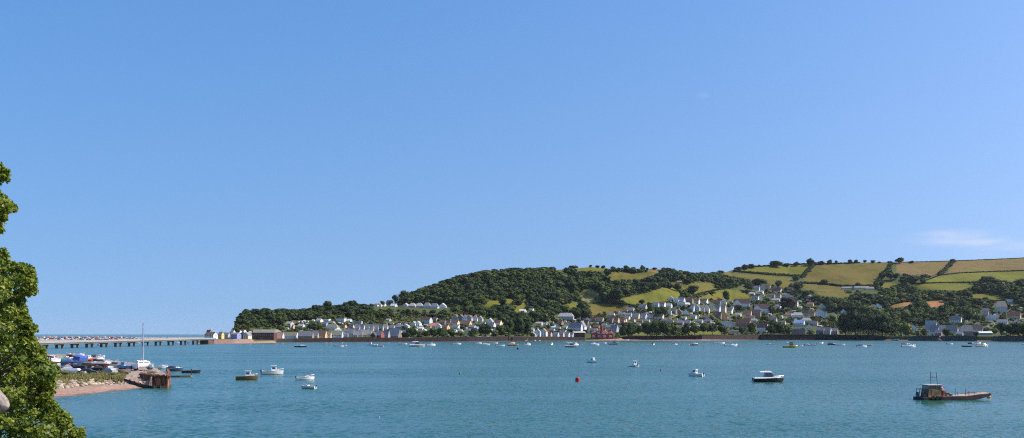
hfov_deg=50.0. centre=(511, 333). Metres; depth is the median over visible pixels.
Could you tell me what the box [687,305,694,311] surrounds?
house
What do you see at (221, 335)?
house
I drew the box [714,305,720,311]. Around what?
house
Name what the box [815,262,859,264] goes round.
hedge
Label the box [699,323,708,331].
park tree
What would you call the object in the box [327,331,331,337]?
house
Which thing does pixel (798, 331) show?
flat roofed house
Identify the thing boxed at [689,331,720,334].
lawn
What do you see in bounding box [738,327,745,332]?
garden tree
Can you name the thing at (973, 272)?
hedge
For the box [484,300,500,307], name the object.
meadow
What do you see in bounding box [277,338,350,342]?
sea wall
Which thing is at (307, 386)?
cabin cruiser
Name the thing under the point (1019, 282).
slope tree
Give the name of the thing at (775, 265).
hedge
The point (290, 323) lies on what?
house
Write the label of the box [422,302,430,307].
hipped house
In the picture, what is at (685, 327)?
park tree
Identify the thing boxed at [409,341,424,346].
motor launch
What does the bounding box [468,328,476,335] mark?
oak
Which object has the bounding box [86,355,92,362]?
fishing boat
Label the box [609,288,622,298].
field tree
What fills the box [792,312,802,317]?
hipped house
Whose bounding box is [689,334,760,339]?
sea wall
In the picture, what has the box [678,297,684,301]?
house
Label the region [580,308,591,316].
field tree
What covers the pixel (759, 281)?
lane tree
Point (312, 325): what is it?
village tree
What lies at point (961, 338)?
sea wall
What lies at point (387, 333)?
house
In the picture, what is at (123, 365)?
fishing boat
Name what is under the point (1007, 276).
meadow
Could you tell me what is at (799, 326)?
flat roofed house
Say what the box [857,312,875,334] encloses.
evergreen tree
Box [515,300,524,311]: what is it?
meadow
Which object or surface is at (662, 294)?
meadow
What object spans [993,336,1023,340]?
sea wall
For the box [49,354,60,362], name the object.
fishing boat
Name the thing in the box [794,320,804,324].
house
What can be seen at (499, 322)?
house
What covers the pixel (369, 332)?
house
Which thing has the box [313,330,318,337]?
house
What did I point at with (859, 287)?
farm shed
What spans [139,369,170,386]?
sheet pile wall
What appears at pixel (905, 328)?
lime tree
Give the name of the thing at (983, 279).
slope tree
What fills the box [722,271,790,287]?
pasture
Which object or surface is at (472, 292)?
hillside woods
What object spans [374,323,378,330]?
house
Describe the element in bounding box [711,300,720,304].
house
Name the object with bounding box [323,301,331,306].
skyline tree
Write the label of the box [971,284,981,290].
slope tree
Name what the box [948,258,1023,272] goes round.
stubble field
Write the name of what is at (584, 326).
gabled house
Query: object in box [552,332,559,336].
house
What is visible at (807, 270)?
hedge
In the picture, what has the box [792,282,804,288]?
lane tree
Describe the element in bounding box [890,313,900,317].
shore tree
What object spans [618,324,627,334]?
park tree
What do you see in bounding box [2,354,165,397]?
boatyard ground
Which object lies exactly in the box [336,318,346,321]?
flat roofed house
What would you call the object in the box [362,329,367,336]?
house
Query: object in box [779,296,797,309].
copper beech
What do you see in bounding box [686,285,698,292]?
field tree
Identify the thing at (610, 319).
house
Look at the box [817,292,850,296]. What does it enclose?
meadow
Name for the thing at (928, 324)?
house
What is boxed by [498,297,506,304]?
field tree
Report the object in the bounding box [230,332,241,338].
house
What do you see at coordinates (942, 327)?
house
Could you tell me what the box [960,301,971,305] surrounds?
slope tree
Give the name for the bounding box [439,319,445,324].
house
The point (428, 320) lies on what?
house
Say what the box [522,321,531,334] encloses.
oak
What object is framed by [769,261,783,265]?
hedgerow tree
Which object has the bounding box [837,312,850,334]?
evergreen tree
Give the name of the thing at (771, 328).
garden tree
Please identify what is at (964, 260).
hedge
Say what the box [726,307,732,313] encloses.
house
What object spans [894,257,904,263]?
hedgerow tree
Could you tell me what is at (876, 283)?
lane tree
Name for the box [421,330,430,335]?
oak
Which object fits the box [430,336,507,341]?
sea wall
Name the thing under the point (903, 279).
slope tree
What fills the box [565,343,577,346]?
motor launch
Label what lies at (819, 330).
house
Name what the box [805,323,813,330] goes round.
gabled house
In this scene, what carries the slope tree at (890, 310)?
on the hills
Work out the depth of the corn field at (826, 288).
3066.50 m
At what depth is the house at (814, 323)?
2521.40 m
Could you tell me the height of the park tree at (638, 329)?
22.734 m
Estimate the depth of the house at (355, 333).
1695.09 m
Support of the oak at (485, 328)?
on the hills
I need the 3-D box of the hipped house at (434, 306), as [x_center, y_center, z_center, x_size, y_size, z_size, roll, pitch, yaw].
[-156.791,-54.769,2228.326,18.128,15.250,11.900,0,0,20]
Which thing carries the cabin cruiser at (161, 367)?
on the water
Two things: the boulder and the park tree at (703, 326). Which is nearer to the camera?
the boulder
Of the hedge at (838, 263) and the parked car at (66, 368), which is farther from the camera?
the hedge at (838, 263)
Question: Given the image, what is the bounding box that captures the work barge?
[913,372,990,399]
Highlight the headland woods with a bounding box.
[231,296,406,331]
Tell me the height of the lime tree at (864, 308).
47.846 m
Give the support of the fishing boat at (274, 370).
on the water
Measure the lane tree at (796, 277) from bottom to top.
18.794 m
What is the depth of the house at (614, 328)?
2185.87 m
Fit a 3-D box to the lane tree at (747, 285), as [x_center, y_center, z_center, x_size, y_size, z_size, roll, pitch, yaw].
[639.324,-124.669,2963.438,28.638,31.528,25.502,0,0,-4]
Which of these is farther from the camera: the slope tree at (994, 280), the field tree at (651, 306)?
the slope tree at (994, 280)
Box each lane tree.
[743,282,753,289]
[751,278,766,285]
[775,280,781,286]
[792,275,799,280]
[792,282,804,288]
[800,290,810,295]
[820,279,828,283]
[873,281,879,288]
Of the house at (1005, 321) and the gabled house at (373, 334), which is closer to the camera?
the gabled house at (373, 334)
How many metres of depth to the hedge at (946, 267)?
3302.11 m
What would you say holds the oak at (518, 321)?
on the hills
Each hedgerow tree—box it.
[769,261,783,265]
[806,258,813,264]
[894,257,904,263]
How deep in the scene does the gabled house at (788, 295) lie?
2953.54 m
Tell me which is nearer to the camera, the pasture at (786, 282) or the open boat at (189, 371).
the open boat at (189, 371)
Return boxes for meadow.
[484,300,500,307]
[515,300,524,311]
[576,267,605,270]
[579,289,600,303]
[589,303,628,314]
[621,287,679,304]
[699,289,748,299]
[736,264,808,274]
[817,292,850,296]
[910,283,970,290]
[926,271,1023,281]
[966,293,1004,299]
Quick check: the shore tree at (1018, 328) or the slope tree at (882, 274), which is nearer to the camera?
the shore tree at (1018, 328)
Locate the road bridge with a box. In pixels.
[38,338,215,347]
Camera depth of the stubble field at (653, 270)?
2820.01 m
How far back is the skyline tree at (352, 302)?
2156.48 m
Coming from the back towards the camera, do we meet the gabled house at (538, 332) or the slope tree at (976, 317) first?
the slope tree at (976, 317)
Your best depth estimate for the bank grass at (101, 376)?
251.92 m
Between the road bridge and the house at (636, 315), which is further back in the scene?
the house at (636, 315)
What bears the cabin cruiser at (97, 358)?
on the boatyard ground at (133, 375)
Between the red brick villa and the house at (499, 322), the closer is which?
the red brick villa
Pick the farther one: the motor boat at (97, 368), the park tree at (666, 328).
the park tree at (666, 328)
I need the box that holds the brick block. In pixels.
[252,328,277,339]
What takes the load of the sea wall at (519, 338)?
on the beach
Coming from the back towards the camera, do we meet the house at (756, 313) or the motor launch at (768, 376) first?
the house at (756, 313)
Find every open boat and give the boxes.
[117,369,129,372]
[182,370,200,372]
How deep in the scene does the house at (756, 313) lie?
2648.56 m
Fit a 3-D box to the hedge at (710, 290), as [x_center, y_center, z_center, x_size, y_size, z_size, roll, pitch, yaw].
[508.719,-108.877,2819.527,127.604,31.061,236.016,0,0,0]
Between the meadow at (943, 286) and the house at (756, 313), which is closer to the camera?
the house at (756, 313)
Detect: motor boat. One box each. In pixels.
[61,359,82,366]
[72,355,87,362]
[88,366,102,370]
[166,366,182,370]
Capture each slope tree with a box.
[878,271,885,278]
[878,279,884,286]
[884,308,894,314]
[885,269,893,278]
[898,276,908,282]
[908,275,920,280]
[913,301,922,307]
[948,300,959,306]
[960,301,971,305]
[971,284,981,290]
[972,315,981,320]
[973,298,984,304]
[978,275,995,283]
[988,278,1000,282]
[1014,278,1023,286]
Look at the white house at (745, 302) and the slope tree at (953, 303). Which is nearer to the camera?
the slope tree at (953, 303)
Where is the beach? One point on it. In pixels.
(613, 339)
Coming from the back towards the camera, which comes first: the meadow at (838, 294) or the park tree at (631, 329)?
the meadow at (838, 294)
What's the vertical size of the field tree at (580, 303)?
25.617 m
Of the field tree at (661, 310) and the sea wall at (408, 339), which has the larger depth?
the field tree at (661, 310)
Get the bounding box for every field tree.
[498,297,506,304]
[515,299,522,305]
[550,292,561,299]
[571,308,581,317]
[577,301,586,307]
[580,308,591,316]
[600,293,610,301]
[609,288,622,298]
[639,282,651,286]
[647,304,653,310]
[654,306,667,314]
[674,283,681,291]
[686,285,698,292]
[722,290,729,299]
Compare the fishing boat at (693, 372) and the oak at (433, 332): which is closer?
the fishing boat at (693, 372)
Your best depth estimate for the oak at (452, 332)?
1760.84 m
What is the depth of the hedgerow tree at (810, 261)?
3376.40 m
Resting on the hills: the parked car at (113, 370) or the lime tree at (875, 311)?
the lime tree at (875, 311)
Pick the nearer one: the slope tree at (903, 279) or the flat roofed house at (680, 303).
the flat roofed house at (680, 303)
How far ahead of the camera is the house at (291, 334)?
1614.62 m
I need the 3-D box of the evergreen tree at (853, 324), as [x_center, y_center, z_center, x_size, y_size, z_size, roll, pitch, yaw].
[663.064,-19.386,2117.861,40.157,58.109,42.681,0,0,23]
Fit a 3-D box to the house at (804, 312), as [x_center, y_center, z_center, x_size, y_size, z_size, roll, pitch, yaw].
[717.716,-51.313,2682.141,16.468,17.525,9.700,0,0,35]
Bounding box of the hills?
[199,261,1023,342]
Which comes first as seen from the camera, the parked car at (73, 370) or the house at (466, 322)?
the parked car at (73, 370)
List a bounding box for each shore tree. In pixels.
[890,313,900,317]
[921,329,927,334]
[942,329,950,335]
[960,307,976,317]
[996,322,1005,335]
[1002,323,1013,335]
[1009,322,1023,335]
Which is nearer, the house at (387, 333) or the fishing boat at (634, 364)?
the fishing boat at (634, 364)
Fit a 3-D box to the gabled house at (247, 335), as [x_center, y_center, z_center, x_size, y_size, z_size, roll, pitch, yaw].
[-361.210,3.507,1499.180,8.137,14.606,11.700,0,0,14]
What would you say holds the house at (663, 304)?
on the hills
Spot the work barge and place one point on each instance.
(937, 391)
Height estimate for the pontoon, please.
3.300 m
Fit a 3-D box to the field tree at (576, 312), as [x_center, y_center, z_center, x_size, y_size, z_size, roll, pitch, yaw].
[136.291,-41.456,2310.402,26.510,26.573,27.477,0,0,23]
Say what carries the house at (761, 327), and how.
on the hills
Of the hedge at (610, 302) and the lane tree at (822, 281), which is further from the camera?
the lane tree at (822, 281)
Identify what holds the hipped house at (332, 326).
on the hills
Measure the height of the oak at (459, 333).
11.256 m
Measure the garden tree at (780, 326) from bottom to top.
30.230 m
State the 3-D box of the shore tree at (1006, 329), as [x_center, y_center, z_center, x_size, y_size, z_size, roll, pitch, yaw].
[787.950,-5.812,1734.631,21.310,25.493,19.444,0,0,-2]
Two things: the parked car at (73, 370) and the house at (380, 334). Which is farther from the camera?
the house at (380, 334)
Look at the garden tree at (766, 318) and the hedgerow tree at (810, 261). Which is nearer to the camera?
the garden tree at (766, 318)
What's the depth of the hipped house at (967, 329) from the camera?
1878.15 m
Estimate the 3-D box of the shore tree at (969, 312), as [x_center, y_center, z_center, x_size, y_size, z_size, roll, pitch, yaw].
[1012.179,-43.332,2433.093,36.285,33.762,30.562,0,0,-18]
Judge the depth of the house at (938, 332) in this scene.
1859.72 m
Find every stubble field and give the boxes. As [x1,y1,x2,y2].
[648,269,660,272]
[896,261,947,275]
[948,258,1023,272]
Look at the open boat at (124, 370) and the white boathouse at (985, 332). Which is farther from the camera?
the white boathouse at (985, 332)
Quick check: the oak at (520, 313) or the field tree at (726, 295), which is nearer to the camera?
the oak at (520, 313)
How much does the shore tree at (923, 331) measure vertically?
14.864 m
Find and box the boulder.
[0,390,9,413]
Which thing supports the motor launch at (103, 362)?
on the boatyard ground at (133, 375)
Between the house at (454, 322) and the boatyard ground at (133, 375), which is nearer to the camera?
the boatyard ground at (133, 375)
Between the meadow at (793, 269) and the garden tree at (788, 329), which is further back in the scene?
the meadow at (793, 269)
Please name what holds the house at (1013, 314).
on the hills
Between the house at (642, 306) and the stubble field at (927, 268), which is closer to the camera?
the house at (642, 306)
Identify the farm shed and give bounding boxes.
[854,286,868,289]
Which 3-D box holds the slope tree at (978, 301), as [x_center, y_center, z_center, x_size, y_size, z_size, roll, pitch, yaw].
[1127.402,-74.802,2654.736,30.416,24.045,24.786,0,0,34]
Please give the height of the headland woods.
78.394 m
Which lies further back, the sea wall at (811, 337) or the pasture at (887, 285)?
the pasture at (887, 285)
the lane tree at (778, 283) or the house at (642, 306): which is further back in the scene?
the lane tree at (778, 283)
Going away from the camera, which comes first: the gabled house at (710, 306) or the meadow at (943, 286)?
the gabled house at (710, 306)
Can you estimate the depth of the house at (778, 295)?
2961.43 m
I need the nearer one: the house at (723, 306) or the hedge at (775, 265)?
the house at (723, 306)
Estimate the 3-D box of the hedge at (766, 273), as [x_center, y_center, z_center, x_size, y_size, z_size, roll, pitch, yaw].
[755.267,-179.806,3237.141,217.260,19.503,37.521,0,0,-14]
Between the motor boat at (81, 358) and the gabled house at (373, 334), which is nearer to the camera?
the motor boat at (81, 358)
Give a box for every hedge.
[589,301,638,304]
[694,287,725,294]
[732,269,799,275]
[734,263,807,268]
[798,281,873,286]
[801,262,816,277]
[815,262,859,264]
[876,261,892,280]
[898,257,1023,262]
[910,280,1006,283]
[926,270,1023,280]
[937,259,956,274]
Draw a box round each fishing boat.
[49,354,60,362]
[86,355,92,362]
[117,362,131,368]
[235,371,257,379]
[260,365,283,374]
[587,358,596,362]
[632,361,638,366]
[688,369,704,375]
[783,343,797,347]
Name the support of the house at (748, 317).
on the hills
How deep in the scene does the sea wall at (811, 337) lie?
2148.73 m
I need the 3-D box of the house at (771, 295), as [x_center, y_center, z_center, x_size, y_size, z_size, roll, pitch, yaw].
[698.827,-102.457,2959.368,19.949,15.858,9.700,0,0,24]
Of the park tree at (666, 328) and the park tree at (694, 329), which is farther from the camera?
the park tree at (694, 329)
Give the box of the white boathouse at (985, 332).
[977,331,991,334]
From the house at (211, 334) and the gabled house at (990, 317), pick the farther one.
the gabled house at (990, 317)
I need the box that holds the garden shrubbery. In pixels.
[234,289,1023,337]
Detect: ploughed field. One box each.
[890,302,909,307]
[927,300,945,306]
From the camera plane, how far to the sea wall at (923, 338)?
1871.24 m
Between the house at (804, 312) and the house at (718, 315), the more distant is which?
the house at (804, 312)
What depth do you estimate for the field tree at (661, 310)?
2354.80 m
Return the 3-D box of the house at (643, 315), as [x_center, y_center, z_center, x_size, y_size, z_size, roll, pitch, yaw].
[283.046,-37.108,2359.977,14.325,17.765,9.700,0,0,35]
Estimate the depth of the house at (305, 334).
1604.47 m
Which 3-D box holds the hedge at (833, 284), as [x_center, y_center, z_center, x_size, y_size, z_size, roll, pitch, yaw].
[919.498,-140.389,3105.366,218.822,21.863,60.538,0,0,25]
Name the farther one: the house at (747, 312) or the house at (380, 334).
the house at (747, 312)
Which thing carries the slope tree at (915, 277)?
on the hills
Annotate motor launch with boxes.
[92,358,110,369]
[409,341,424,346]
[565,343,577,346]
[751,369,783,381]
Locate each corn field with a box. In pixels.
[803,262,889,284]
[803,284,844,291]
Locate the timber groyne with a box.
[124,378,167,387]
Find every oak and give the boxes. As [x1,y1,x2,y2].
[402,332,408,336]
[408,328,417,334]
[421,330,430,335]
[428,328,438,336]
[438,327,447,336]
[448,329,455,336]
[456,331,464,336]
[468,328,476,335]
[476,322,492,336]
[495,325,507,334]
[498,315,506,321]
[503,319,514,336]
[512,315,524,335]
[517,311,529,316]
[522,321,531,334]
[529,310,542,317]
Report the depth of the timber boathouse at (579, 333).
2000.88 m
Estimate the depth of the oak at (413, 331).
1718.97 m
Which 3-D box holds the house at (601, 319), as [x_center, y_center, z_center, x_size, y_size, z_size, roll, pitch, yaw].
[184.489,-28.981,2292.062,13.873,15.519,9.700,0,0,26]
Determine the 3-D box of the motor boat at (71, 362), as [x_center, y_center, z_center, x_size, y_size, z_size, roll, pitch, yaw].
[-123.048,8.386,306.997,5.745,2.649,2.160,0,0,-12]
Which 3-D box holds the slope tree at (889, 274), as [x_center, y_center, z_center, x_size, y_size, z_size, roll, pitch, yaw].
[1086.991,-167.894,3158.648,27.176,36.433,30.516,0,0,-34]
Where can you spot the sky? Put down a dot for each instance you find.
(176, 166)
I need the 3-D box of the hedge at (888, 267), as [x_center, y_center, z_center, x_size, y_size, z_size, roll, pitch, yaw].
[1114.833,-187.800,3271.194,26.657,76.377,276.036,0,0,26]
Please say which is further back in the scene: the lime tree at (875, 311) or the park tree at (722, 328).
the lime tree at (875, 311)
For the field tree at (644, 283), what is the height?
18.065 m
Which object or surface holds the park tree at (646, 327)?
on the hills
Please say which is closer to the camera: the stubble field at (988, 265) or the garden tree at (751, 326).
the garden tree at (751, 326)
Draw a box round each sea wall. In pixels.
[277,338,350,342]
[351,337,429,341]
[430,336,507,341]
[513,336,584,340]
[623,336,688,339]
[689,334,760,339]
[760,334,884,339]
[909,336,938,340]
[941,335,976,340]
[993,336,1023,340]
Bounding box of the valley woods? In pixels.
[707,273,1023,326]
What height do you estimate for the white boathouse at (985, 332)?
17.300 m
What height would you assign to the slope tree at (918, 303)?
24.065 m
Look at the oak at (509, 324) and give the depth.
1816.73 m
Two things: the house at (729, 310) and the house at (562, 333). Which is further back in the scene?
the house at (729, 310)
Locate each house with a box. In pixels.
[204,331,217,338]
[218,331,224,338]
[224,332,229,338]
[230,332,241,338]
[243,331,251,338]
[283,331,297,337]
[285,321,293,327]
[298,330,313,337]
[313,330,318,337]
[316,329,327,337]
[325,324,339,329]
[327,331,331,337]
[329,329,343,337]
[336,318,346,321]
[347,328,354,336]
[353,330,357,336]
[358,329,362,336]
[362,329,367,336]
[367,329,371,336]
[370,331,376,337]
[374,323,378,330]
[376,330,384,337]
[384,329,390,337]
[389,327,401,336]
[408,303,415,307]
[421,316,432,323]
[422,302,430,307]
[430,303,439,308]
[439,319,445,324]
[450,320,459,324]
[461,320,471,325]
[494,320,502,325]
[535,329,540,336]
[541,328,547,335]
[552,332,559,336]
[556,320,563,324]
[557,312,573,319]
[559,331,564,336]
[569,323,582,330]
[580,321,586,329]
[596,316,603,321]
[606,317,613,322]
[610,324,618,332]
[613,316,619,322]
[632,313,639,318]
[639,304,646,308]
[640,313,646,318]
[654,314,663,318]
[659,302,665,306]
[676,320,683,324]
[677,302,684,305]
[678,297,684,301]
[685,297,693,303]
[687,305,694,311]
[708,303,713,310]
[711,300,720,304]
[713,312,721,318]
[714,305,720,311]
[719,304,725,311]
[722,310,727,320]
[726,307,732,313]
[728,320,734,327]
[734,298,749,306]
[735,319,750,326]
[743,310,751,315]
[744,316,754,319]
[752,309,760,316]
[754,304,769,312]
[757,323,767,331]
[767,293,774,297]
[775,293,781,297]
[783,293,793,299]
[791,329,804,333]
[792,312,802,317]
[793,325,806,328]
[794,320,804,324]
[802,310,808,314]
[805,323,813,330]
[808,310,814,315]
[811,320,817,325]
[815,310,825,316]
[816,326,824,333]
[817,303,825,308]
[824,327,831,334]
[831,328,838,334]
[925,320,936,333]
[930,325,938,334]
[935,330,942,335]
[939,325,945,333]
[946,325,958,333]
[950,316,961,322]
[959,325,973,334]
[972,324,982,330]
[982,308,988,315]
[986,314,994,319]
[995,301,1007,312]
[997,319,1007,323]
[1007,311,1020,318]
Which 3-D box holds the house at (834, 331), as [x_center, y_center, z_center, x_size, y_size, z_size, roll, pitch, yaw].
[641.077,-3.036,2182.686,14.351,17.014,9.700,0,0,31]
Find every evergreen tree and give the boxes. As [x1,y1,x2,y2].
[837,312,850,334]
[846,309,862,334]
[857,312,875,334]
[871,313,893,335]
[888,320,899,332]
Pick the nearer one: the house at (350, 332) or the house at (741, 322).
the house at (350, 332)
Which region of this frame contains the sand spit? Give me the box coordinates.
[13,337,204,340]
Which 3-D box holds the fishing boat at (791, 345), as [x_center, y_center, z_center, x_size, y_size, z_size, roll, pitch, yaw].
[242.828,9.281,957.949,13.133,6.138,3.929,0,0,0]
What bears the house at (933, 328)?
on the hills
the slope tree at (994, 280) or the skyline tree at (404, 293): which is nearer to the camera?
the skyline tree at (404, 293)
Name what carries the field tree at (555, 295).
on the hills
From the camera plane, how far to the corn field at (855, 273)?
3276.40 m
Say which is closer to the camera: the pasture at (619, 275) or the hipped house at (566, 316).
the hipped house at (566, 316)
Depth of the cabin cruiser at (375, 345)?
1036.25 m
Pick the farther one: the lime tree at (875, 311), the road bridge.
the lime tree at (875, 311)
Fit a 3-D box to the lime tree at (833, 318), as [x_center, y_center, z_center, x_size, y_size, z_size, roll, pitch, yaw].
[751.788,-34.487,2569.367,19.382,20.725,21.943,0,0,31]
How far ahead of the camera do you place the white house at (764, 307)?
2720.81 m
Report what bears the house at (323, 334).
on the hills
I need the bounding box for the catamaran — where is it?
[131,323,152,370]
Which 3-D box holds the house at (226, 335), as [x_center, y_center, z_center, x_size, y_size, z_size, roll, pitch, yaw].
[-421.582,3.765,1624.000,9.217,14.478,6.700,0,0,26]
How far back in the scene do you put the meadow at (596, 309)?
2454.65 m
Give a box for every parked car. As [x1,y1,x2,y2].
[61,366,72,369]
[66,368,82,372]
[78,368,97,372]
[101,368,117,372]
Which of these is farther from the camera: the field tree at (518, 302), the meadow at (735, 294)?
the meadow at (735, 294)
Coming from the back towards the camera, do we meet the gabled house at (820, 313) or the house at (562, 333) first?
the gabled house at (820, 313)
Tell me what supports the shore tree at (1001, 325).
on the hills
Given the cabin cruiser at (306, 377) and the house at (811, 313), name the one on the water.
the cabin cruiser at (306, 377)
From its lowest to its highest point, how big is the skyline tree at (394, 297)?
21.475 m
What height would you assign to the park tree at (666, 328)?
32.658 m
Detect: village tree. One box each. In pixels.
[306,322,317,329]
[316,322,322,328]
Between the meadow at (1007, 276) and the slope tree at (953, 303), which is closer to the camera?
the slope tree at (953, 303)
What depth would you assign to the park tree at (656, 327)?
2006.94 m
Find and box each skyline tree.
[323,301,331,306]
[348,300,357,305]
[392,295,397,302]
[397,290,409,297]
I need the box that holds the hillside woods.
[404,265,728,324]
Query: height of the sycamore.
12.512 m
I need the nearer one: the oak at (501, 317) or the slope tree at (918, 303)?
the oak at (501, 317)
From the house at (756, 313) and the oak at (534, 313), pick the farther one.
the house at (756, 313)
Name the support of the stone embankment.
on the beach
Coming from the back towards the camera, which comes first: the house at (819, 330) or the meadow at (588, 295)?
the meadow at (588, 295)
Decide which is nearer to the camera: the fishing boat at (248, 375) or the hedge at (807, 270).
the fishing boat at (248, 375)
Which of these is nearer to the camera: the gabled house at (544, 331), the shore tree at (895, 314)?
the gabled house at (544, 331)
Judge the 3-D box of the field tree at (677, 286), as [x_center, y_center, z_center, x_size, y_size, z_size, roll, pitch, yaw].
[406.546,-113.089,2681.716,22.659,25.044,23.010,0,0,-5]
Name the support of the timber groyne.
on the boatyard ground at (133, 375)
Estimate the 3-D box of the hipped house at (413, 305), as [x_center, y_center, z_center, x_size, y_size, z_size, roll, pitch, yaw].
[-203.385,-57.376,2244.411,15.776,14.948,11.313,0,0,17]
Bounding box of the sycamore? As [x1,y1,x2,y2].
[0,161,86,437]
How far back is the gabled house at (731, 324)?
2427.37 m
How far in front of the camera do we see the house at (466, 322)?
2031.65 m
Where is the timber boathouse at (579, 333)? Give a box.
[573,331,585,336]
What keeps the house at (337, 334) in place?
on the hills
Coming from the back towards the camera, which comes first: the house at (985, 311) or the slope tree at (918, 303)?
the slope tree at (918, 303)
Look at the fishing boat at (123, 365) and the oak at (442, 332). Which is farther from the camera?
the oak at (442, 332)
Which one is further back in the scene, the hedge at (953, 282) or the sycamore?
the hedge at (953, 282)
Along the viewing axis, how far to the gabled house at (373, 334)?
1665.94 m
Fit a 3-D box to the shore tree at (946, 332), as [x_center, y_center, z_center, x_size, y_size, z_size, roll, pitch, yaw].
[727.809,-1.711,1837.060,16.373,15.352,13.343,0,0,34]
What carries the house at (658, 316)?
on the hills
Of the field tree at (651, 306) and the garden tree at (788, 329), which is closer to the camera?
the garden tree at (788, 329)
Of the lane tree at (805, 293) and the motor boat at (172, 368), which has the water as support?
the motor boat at (172, 368)
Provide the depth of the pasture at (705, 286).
2826.02 m
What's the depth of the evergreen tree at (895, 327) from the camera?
2052.98 m
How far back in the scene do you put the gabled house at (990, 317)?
2427.58 m
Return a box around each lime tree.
[829,315,836,321]
[858,303,872,314]
[866,307,882,315]
[899,323,913,335]
[900,309,911,319]
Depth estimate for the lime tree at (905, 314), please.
2523.94 m
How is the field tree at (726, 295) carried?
on the hills
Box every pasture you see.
[568,302,577,307]
[607,272,653,279]
[681,282,715,293]
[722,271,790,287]
[881,283,897,287]
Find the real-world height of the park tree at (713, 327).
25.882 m
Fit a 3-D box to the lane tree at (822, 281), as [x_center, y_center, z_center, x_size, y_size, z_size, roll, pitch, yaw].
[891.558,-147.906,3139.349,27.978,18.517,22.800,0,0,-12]
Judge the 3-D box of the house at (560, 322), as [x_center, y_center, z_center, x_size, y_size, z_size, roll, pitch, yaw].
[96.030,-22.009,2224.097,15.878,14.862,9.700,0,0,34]
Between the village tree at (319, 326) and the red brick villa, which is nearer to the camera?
the village tree at (319, 326)
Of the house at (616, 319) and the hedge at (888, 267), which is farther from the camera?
the hedge at (888, 267)
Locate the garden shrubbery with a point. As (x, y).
(685, 293)
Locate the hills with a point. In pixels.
(741, 288)
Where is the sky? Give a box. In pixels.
[0,0,1023,333]
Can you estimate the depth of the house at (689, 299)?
2546.64 m
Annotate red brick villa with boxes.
[591,324,613,338]
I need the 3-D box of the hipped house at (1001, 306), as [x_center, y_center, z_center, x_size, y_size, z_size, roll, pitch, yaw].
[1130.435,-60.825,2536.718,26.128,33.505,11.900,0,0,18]
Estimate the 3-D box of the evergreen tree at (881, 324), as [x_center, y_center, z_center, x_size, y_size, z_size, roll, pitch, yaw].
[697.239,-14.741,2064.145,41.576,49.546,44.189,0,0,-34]
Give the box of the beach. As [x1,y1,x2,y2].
[199,338,1023,343]
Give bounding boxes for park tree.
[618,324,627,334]
[627,323,637,335]
[637,325,641,333]
[640,321,651,335]
[650,320,662,335]
[661,321,672,335]
[670,324,677,335]
[681,323,689,334]
[689,325,699,334]
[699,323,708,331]
[707,323,718,334]
[717,323,727,334]
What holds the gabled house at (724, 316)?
on the hills
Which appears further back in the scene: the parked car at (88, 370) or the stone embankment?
the stone embankment
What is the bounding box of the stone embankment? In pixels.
[214,339,253,342]
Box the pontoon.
[171,369,191,376]
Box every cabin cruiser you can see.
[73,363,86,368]
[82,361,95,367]
[91,355,102,361]
[153,364,167,368]
[295,375,313,379]
[301,383,316,388]
[371,343,383,346]
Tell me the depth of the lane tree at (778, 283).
3063.91 m
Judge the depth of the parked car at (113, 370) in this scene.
267.05 m
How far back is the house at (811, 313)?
2664.26 m
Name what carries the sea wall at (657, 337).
on the beach
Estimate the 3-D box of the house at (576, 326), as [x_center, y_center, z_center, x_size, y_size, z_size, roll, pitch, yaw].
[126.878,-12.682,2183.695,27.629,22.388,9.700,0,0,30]
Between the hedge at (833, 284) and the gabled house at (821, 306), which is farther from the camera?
the hedge at (833, 284)
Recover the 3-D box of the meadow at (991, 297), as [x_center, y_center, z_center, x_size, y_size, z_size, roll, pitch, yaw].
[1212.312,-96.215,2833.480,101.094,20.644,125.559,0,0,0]
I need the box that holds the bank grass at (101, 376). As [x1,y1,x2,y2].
[56,370,126,384]
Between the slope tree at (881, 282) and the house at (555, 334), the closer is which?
the house at (555, 334)
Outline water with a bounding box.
[0,334,1023,437]
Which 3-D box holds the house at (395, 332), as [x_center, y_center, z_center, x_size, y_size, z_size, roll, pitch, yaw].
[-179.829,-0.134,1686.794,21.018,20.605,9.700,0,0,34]
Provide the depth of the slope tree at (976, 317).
2404.71 m
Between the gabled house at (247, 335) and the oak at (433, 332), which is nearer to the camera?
the gabled house at (247, 335)
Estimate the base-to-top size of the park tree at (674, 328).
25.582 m
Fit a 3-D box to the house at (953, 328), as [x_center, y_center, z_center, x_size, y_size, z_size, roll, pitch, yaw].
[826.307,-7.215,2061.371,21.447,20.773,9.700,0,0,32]
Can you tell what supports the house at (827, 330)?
on the hills
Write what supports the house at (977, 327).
on the hills
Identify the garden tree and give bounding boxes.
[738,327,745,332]
[746,322,755,332]
[760,316,771,320]
[764,324,777,333]
[768,306,775,311]
[773,321,786,332]
[784,327,792,332]

